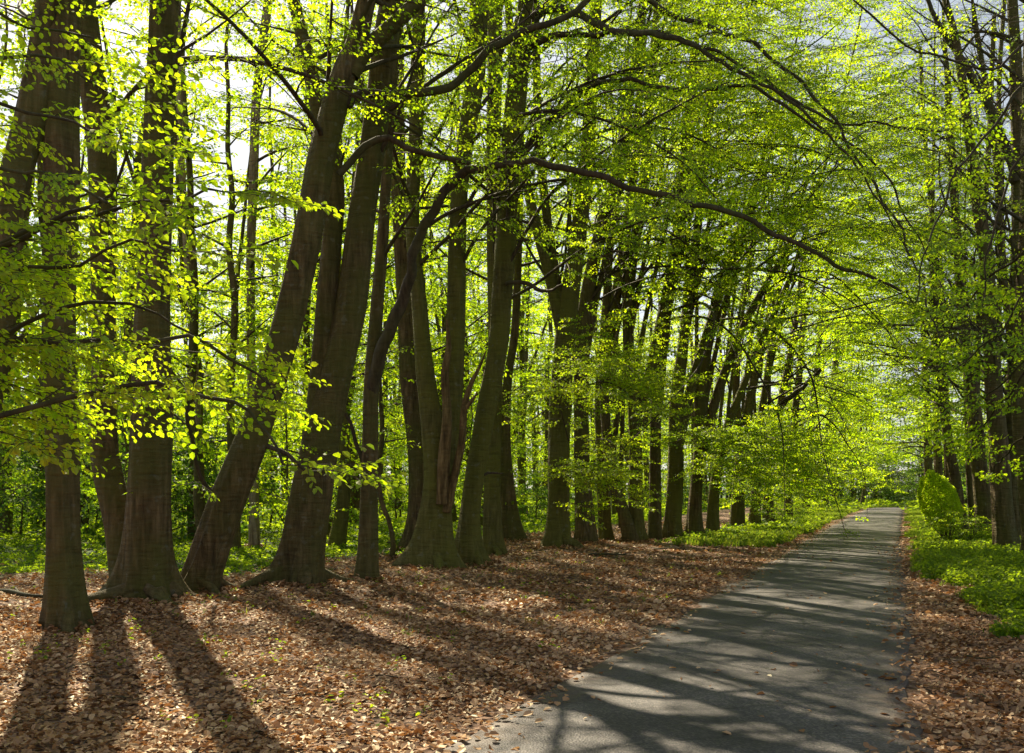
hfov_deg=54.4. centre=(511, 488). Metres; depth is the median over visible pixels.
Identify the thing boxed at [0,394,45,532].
sapling
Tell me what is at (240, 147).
sky
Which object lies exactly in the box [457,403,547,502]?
sapling
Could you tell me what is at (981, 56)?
tree
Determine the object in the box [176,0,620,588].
beech tree
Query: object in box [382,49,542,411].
woodland tree
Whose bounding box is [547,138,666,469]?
woodland tree
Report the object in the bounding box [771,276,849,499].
woodland tree
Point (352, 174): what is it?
woodland tree
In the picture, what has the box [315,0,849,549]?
beech tree
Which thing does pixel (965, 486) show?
shrub
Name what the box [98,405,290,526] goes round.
holly bush
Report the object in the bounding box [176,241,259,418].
woodland tree
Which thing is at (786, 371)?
beech tree
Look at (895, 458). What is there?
sapling
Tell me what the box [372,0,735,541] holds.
beech tree
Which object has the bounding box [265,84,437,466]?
woodland tree
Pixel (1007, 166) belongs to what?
woodland tree
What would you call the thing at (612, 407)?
woodland tree
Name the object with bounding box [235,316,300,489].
woodland tree
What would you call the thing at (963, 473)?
shrub
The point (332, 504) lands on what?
shrub
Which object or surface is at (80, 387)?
woodland tree
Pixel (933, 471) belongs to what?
shrub
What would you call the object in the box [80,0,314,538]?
woodland tree
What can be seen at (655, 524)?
beech tree
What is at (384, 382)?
woodland tree
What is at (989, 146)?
tree
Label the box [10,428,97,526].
holly bush
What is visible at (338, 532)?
woodland tree
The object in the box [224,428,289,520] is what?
sapling
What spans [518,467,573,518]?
shrub
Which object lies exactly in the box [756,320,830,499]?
woodland tree
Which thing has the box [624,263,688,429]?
woodland tree
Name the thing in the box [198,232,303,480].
woodland tree
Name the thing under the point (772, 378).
woodland tree
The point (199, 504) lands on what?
woodland tree
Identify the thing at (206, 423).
sapling
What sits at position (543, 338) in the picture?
woodland tree
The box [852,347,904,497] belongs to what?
woodland tree
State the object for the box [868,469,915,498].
shrub
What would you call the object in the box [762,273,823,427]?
woodland tree
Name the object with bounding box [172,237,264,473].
woodland tree
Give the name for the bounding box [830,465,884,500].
shrub
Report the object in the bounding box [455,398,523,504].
sapling
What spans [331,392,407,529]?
sapling
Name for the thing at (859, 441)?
woodland tree
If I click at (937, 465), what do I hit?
beech tree
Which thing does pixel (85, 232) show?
woodland tree
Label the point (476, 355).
woodland tree
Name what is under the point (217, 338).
woodland tree
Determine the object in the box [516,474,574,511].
shrub
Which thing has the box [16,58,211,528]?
woodland tree
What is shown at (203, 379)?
woodland tree
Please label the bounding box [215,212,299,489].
woodland tree
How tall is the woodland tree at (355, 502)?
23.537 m
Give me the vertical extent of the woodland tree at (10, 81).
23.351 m
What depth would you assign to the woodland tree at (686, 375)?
86.85 m
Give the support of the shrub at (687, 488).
on the ground at (628, 645)
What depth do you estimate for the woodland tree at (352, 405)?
65.40 m
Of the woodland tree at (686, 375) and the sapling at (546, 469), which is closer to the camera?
the sapling at (546, 469)
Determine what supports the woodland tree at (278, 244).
on the ground at (628, 645)
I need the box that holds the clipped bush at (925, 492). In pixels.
[916,469,962,537]
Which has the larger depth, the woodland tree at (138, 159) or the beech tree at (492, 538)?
the woodland tree at (138, 159)
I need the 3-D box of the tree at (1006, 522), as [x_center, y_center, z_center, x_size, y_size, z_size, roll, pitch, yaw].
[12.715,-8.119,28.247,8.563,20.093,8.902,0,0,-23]
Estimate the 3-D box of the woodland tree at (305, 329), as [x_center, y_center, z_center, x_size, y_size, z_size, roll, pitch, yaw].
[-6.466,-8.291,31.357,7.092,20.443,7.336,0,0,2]
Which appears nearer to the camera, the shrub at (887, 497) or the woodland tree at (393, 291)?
the woodland tree at (393, 291)
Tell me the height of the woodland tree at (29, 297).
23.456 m
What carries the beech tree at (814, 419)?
on the ground at (628, 645)
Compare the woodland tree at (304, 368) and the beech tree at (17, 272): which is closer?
the beech tree at (17, 272)
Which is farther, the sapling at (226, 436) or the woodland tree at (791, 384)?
the woodland tree at (791, 384)
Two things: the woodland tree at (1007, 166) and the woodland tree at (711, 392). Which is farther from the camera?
the woodland tree at (711, 392)
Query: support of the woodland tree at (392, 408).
on the ground at (628, 645)
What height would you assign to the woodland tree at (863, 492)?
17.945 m
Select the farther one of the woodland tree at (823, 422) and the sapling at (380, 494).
the woodland tree at (823, 422)
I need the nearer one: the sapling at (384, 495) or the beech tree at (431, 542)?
the beech tree at (431, 542)
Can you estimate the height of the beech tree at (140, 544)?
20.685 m
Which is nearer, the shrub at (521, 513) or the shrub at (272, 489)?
the shrub at (521, 513)
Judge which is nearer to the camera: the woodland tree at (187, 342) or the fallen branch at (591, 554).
the fallen branch at (591, 554)
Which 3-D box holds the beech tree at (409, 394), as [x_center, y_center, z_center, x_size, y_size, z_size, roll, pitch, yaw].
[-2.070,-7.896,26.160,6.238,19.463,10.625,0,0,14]
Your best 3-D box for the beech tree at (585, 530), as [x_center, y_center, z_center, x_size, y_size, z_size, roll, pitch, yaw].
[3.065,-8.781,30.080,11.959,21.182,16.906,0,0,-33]
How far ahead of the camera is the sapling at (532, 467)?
75.09 m
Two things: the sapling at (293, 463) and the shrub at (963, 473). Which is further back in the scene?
the shrub at (963, 473)
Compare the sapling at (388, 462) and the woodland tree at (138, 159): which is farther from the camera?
the sapling at (388, 462)
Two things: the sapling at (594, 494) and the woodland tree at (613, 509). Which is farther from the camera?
the woodland tree at (613, 509)
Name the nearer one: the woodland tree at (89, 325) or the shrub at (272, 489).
the shrub at (272, 489)
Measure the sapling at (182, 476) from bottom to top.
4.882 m
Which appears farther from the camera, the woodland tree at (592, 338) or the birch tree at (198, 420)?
the woodland tree at (592, 338)
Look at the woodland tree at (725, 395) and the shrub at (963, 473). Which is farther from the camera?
the shrub at (963, 473)
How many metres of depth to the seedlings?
10.53 m
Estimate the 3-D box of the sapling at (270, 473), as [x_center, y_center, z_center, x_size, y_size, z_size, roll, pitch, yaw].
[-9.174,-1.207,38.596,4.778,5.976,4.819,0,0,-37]
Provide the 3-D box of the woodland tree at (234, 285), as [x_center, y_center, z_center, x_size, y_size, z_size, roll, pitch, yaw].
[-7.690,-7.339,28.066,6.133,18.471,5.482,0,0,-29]
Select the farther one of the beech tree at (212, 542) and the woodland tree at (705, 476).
the woodland tree at (705, 476)
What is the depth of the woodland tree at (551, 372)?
79.90 m
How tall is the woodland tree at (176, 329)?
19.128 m
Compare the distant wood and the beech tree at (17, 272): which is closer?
the beech tree at (17, 272)
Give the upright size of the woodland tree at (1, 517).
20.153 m
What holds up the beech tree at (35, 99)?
on the ground at (628, 645)
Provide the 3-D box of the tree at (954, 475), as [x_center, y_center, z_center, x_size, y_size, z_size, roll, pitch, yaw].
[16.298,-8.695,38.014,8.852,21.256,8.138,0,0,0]
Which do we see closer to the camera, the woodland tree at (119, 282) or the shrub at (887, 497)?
the woodland tree at (119, 282)
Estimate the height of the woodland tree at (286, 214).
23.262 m
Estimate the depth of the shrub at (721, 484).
105.69 m
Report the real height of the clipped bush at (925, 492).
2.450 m
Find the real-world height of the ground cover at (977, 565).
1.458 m
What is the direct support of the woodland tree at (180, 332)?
on the ground at (628, 645)
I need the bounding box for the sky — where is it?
[0,0,1023,490]
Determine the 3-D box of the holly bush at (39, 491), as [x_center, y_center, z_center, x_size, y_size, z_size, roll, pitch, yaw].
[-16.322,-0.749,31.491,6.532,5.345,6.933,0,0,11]
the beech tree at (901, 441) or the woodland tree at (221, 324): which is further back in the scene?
the woodland tree at (221, 324)
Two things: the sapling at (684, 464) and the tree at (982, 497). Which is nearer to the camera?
the tree at (982, 497)
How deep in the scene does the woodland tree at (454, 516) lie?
45.12 m
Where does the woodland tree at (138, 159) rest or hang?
on the ground at (628, 645)
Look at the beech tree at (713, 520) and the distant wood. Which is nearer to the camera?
the beech tree at (713, 520)
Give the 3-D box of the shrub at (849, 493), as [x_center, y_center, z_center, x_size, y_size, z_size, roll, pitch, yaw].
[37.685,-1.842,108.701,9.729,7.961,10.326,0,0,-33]
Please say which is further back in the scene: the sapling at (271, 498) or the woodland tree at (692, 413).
the woodland tree at (692, 413)
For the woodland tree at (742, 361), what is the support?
on the ground at (628, 645)
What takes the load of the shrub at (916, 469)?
on the ground at (628, 645)
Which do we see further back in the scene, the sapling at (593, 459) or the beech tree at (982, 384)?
the sapling at (593, 459)
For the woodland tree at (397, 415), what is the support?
on the ground at (628, 645)
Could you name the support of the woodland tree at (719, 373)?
on the ground at (628, 645)
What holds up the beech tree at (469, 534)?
on the ground at (628, 645)
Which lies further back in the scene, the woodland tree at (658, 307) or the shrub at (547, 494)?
the woodland tree at (658, 307)
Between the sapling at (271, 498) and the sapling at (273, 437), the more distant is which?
the sapling at (273, 437)
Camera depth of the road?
8.82 m
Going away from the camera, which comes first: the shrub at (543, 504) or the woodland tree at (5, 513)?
the woodland tree at (5, 513)
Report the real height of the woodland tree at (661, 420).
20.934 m
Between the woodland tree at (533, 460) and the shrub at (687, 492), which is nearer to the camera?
the shrub at (687, 492)
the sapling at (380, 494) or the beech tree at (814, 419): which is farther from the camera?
the beech tree at (814, 419)
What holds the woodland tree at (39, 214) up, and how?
on the ground at (628, 645)
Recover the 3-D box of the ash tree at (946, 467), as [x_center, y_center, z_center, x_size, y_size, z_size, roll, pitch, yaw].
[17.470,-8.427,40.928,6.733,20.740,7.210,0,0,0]
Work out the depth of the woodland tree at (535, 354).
59.67 m
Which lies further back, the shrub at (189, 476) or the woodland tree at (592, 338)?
the woodland tree at (592, 338)
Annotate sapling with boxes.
[0,391,45,534]
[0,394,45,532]
[9,397,42,508]
[17,316,226,529]
[171,377,268,501]
[171,430,218,521]
[181,403,285,506]
[202,342,381,523]
[203,369,333,510]
[209,414,281,505]
[222,388,334,529]
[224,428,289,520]
[259,427,293,512]
[265,405,358,517]
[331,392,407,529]
[340,331,444,558]
[358,408,457,520]
[361,398,407,516]
[361,434,407,510]
[384,350,535,516]
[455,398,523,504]
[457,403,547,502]
[516,449,543,495]
[523,418,627,521]
[532,441,574,508]
[547,412,628,504]
[570,441,627,501]
[590,398,666,510]
[616,421,686,504]
[661,436,707,499]
[661,445,707,507]
[872,436,916,488]
[892,431,943,489]
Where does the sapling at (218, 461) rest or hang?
on the ground at (628, 645)
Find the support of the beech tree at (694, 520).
on the ground at (628, 645)
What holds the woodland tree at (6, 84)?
on the ground at (628, 645)
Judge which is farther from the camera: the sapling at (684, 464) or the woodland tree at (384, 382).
the sapling at (684, 464)
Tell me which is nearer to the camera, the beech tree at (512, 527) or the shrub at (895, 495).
the beech tree at (512, 527)
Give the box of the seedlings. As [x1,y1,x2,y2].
[2,549,759,727]
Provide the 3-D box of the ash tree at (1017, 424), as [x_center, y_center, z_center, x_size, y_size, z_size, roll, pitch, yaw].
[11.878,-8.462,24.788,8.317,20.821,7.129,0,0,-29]
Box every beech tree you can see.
[0,0,141,633]
[0,0,243,410]
[0,0,408,499]
[0,0,510,604]
[92,0,646,593]
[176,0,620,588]
[191,0,786,568]
[223,0,971,579]
[261,0,566,547]
[293,0,1023,567]
[314,0,799,556]
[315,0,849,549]
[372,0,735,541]
[419,0,950,543]
[427,0,975,539]
[483,0,996,538]
[502,0,879,541]
[518,0,882,539]
[527,0,858,539]
[612,0,987,531]
[649,0,926,525]
[663,35,973,524]
[669,0,1009,534]
[716,214,911,515]
[726,261,908,512]
[742,88,960,522]
[763,277,908,509]
[788,0,1023,483]
[825,153,1010,501]
[837,222,1005,511]
[838,61,1010,482]
[848,278,981,501]
[892,116,1010,444]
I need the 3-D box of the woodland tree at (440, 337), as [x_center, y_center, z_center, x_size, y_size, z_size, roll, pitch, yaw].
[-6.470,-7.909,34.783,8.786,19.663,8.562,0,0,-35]
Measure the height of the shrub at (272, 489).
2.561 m
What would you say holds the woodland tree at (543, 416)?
on the ground at (628, 645)
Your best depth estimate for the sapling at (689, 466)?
74.20 m
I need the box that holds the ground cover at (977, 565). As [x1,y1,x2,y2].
[0,496,1023,637]
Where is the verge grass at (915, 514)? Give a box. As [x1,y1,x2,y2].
[4,505,1023,638]
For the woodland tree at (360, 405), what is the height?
18.725 m
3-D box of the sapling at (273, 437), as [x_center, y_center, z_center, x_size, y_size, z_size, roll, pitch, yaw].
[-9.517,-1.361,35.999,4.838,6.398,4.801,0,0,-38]
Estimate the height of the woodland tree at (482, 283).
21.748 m
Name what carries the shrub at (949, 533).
on the ground at (628, 645)
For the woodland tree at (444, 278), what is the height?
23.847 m
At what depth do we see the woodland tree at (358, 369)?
78.23 m
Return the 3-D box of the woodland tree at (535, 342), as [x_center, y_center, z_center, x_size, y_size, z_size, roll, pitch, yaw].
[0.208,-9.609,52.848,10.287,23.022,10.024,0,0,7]
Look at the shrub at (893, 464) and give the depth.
109.14 m
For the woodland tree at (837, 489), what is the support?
on the ground at (628, 645)
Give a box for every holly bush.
[0,390,205,535]
[0,399,88,530]
[9,415,93,525]
[9,433,32,520]
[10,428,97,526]
[21,448,122,523]
[37,446,184,527]
[43,386,269,539]
[81,392,298,533]
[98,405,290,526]
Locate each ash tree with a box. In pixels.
[796,0,1023,551]
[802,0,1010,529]
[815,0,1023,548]
[827,157,979,528]
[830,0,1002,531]
[859,24,1010,524]
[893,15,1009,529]
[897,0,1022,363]
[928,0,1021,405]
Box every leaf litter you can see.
[0,536,654,635]
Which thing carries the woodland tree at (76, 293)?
on the ground at (628, 645)
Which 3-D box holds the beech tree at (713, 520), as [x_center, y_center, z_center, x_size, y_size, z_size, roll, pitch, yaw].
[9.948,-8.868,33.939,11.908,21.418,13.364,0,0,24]
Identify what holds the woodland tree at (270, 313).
on the ground at (628, 645)
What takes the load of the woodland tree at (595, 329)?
on the ground at (628, 645)
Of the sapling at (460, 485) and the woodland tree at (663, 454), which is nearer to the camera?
the sapling at (460, 485)
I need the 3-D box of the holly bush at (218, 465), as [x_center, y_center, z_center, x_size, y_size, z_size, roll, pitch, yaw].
[-10.976,-0.798,34.486,6.874,5.581,8.138,0,0,12]
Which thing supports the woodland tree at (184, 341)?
on the ground at (628, 645)
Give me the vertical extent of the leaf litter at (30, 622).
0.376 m
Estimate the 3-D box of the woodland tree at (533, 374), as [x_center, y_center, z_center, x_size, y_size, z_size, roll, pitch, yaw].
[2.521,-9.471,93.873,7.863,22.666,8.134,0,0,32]
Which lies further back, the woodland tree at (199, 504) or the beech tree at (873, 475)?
the beech tree at (873, 475)
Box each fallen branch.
[0,587,42,597]
[588,551,636,555]
[653,545,686,549]
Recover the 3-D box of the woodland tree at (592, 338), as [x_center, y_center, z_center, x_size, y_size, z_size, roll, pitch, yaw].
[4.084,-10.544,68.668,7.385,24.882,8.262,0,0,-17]
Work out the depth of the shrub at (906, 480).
103.63 m
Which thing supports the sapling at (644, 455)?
on the ground at (628, 645)
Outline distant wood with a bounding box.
[16,358,985,498]
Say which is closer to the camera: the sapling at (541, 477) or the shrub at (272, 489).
the sapling at (541, 477)
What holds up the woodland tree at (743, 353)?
on the ground at (628, 645)
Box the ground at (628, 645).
[0,491,1023,752]
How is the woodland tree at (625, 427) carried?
on the ground at (628, 645)
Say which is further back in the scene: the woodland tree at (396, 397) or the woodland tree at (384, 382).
the woodland tree at (396, 397)
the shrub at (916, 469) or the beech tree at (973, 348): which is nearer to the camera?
the beech tree at (973, 348)
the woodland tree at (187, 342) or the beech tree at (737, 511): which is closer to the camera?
the beech tree at (737, 511)
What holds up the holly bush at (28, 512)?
on the ground at (628, 645)
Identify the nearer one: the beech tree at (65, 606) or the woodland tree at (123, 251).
the beech tree at (65, 606)
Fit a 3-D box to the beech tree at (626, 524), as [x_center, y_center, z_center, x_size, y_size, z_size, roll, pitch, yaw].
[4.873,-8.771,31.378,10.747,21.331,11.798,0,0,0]
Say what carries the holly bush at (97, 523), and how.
on the ground at (628, 645)
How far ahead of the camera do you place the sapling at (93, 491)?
25.70 m
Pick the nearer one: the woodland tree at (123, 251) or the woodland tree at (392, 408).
the woodland tree at (123, 251)
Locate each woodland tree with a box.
[0,0,88,334]
[0,0,133,533]
[0,0,212,459]
[0,2,267,473]
[0,3,37,200]
[0,17,29,364]
[0,28,87,531]
[0,51,37,344]
[1,95,89,507]
[9,196,84,463]
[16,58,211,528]
[21,27,133,518]
[21,199,90,405]
[34,130,188,449]
[37,226,126,414]
[39,261,122,401]
[76,0,347,529]
[78,123,245,469]
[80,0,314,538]
[80,157,179,457]
[116,93,258,498]
[117,275,211,462]
[123,0,315,548]
[170,233,226,505]
[171,220,279,480]
[172,0,511,546]
[172,221,220,420]
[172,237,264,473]
[173,294,223,473]
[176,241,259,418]
[177,0,407,377]
[196,0,367,519]
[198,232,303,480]
[199,0,445,536]
[204,248,290,473]
[208,5,406,527]
[208,99,395,457]
[212,146,312,512]
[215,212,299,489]
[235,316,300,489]
[255,1,445,429]
[257,182,396,458]
[262,116,392,458]
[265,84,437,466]
[301,197,396,511]
[302,251,390,431]
[320,16,537,464]
[337,181,443,514]
[350,291,463,508]
[353,60,486,397]
[354,101,550,522]
[356,228,437,507]
[363,234,436,507]
[364,47,557,529]
[372,182,446,385]
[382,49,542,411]
[385,168,480,389]
[390,109,502,387]
[399,119,573,508]
[426,172,545,403]
[429,84,594,516]
[432,200,550,435]
[432,226,486,427]
[478,93,584,507]
[480,270,573,474]
[486,218,589,509]
[509,269,572,500]
[511,293,573,476]
[512,195,621,510]
[527,267,627,464]
[528,288,590,420]
[531,223,594,495]
[532,165,599,497]
[532,187,653,463]
[533,174,684,513]
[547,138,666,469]
[589,275,693,503]
[589,327,642,461]
[594,301,664,483]
[617,225,705,509]
[618,311,689,491]
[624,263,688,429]
[649,324,703,476]
[653,283,725,491]
[656,222,745,487]
[661,312,726,500]
[666,314,758,501]
[673,267,763,428]
[678,276,743,467]
[689,327,734,501]
[707,265,772,411]
[721,271,778,423]
[733,329,788,456]
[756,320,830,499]
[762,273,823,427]
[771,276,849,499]
[799,307,866,495]
[813,310,883,497]
[815,298,888,502]
[826,331,903,502]
[837,364,882,494]
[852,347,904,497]
[856,346,901,491]
[884,361,916,491]
[909,360,1005,502]
[970,3,1023,284]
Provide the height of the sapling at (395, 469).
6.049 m
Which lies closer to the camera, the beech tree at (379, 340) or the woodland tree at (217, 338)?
the beech tree at (379, 340)
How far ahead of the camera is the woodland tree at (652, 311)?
70.34 m
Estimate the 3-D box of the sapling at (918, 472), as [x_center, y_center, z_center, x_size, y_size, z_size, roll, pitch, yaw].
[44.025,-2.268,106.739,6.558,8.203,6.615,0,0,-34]
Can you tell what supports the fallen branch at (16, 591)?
on the ground at (628, 645)
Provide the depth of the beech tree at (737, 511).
38.85 m
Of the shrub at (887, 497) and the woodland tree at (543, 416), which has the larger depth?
the shrub at (887, 497)
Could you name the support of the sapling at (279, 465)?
on the ground at (628, 645)
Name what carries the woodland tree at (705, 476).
on the ground at (628, 645)
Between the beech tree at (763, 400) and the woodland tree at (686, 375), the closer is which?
the beech tree at (763, 400)
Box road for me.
[443,507,933,752]
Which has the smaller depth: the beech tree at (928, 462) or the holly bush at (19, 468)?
the holly bush at (19, 468)
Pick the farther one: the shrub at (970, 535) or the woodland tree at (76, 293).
the woodland tree at (76, 293)
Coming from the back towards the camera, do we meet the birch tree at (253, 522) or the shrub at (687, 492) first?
the shrub at (687, 492)
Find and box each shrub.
[80,447,223,526]
[261,476,289,516]
[331,489,337,512]
[456,475,536,516]
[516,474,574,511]
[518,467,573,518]
[531,487,574,513]
[662,468,707,508]
[683,481,726,509]
[703,456,762,501]
[729,483,832,522]
[761,479,853,514]
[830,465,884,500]
[835,439,903,500]
[835,447,896,500]
[846,445,919,498]
[852,466,897,500]
[854,459,923,497]
[860,460,915,499]
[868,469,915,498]
[879,480,915,498]
[880,477,916,501]
[890,474,918,499]
[893,471,921,501]
[898,467,920,499]
[901,452,964,490]
[904,449,965,497]
[907,507,991,539]
[918,504,991,539]
[942,446,988,502]
[959,463,988,499]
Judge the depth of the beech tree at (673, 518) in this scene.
32.30 m
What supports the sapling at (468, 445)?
on the ground at (628, 645)
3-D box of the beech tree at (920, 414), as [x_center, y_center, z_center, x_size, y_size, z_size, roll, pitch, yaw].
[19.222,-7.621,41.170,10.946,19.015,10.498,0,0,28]
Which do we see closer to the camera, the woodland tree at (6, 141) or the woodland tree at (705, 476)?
the woodland tree at (6, 141)
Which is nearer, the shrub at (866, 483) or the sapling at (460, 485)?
the sapling at (460, 485)
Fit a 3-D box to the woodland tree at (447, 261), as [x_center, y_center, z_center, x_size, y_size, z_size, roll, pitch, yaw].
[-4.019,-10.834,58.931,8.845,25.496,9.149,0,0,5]
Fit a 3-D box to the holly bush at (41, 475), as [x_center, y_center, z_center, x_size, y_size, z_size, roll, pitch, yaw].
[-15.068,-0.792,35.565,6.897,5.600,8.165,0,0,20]
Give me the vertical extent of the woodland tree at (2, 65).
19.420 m
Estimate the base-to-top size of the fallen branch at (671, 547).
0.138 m
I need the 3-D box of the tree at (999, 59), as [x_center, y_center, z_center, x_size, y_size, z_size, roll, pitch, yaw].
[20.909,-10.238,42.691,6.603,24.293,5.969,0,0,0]
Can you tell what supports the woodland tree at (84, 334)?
on the ground at (628, 645)
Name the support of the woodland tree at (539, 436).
on the ground at (628, 645)
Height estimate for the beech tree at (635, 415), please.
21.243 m
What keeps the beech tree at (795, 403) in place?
on the ground at (628, 645)
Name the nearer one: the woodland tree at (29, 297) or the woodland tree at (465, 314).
the woodland tree at (29, 297)
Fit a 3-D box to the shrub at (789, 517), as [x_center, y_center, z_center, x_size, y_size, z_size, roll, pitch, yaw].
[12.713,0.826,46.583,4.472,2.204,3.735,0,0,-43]
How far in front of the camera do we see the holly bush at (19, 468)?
37.34 m
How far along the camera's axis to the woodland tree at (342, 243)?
58.54 m
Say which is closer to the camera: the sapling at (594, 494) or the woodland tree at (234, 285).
the woodland tree at (234, 285)
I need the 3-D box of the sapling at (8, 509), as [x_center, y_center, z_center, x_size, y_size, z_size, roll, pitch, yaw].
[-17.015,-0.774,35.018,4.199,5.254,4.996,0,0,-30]
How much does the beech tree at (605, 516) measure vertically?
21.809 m
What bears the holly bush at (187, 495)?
on the ground at (628, 645)
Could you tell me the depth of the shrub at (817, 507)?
57.60 m
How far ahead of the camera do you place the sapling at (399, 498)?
52.92 m
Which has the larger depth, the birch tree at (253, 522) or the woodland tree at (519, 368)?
the woodland tree at (519, 368)
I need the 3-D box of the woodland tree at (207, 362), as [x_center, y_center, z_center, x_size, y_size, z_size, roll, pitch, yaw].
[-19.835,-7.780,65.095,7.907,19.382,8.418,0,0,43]
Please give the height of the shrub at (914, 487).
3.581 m
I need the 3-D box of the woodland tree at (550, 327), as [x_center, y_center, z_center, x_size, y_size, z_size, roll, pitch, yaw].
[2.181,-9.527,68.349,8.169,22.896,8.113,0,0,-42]
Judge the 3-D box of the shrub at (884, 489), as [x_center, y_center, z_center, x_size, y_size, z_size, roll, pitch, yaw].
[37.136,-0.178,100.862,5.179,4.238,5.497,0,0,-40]
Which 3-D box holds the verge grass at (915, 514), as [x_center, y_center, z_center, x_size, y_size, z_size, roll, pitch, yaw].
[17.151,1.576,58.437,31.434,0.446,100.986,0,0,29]
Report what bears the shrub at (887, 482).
on the ground at (628, 645)
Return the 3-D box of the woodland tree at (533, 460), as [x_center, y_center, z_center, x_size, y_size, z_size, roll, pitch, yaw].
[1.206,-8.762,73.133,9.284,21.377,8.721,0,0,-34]
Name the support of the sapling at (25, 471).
on the ground at (628, 645)
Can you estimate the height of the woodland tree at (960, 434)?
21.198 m
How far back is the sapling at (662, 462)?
67.21 m
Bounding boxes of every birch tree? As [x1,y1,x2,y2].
[114,0,257,453]
[211,0,356,544]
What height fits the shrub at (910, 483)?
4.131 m
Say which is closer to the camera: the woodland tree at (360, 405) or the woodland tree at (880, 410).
the woodland tree at (360, 405)
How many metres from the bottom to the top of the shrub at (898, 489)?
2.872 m
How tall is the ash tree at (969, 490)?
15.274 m
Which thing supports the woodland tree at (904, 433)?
on the ground at (628, 645)
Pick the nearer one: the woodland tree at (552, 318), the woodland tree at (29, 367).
the woodland tree at (29, 367)
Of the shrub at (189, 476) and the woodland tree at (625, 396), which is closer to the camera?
the shrub at (189, 476)
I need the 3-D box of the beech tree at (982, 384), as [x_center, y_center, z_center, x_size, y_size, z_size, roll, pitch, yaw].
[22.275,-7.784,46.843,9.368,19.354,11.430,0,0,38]
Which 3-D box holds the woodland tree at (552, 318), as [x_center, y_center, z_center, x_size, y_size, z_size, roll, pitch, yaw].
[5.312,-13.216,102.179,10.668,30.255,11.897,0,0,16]
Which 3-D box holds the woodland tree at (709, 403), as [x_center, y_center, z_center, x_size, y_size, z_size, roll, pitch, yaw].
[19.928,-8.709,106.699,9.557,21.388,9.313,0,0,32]
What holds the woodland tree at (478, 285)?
on the ground at (628, 645)
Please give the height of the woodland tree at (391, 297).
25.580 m
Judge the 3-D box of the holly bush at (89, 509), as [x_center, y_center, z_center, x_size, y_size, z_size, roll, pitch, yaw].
[-17.804,-0.182,42.331,5.184,4.209,6.137,0,0,21]

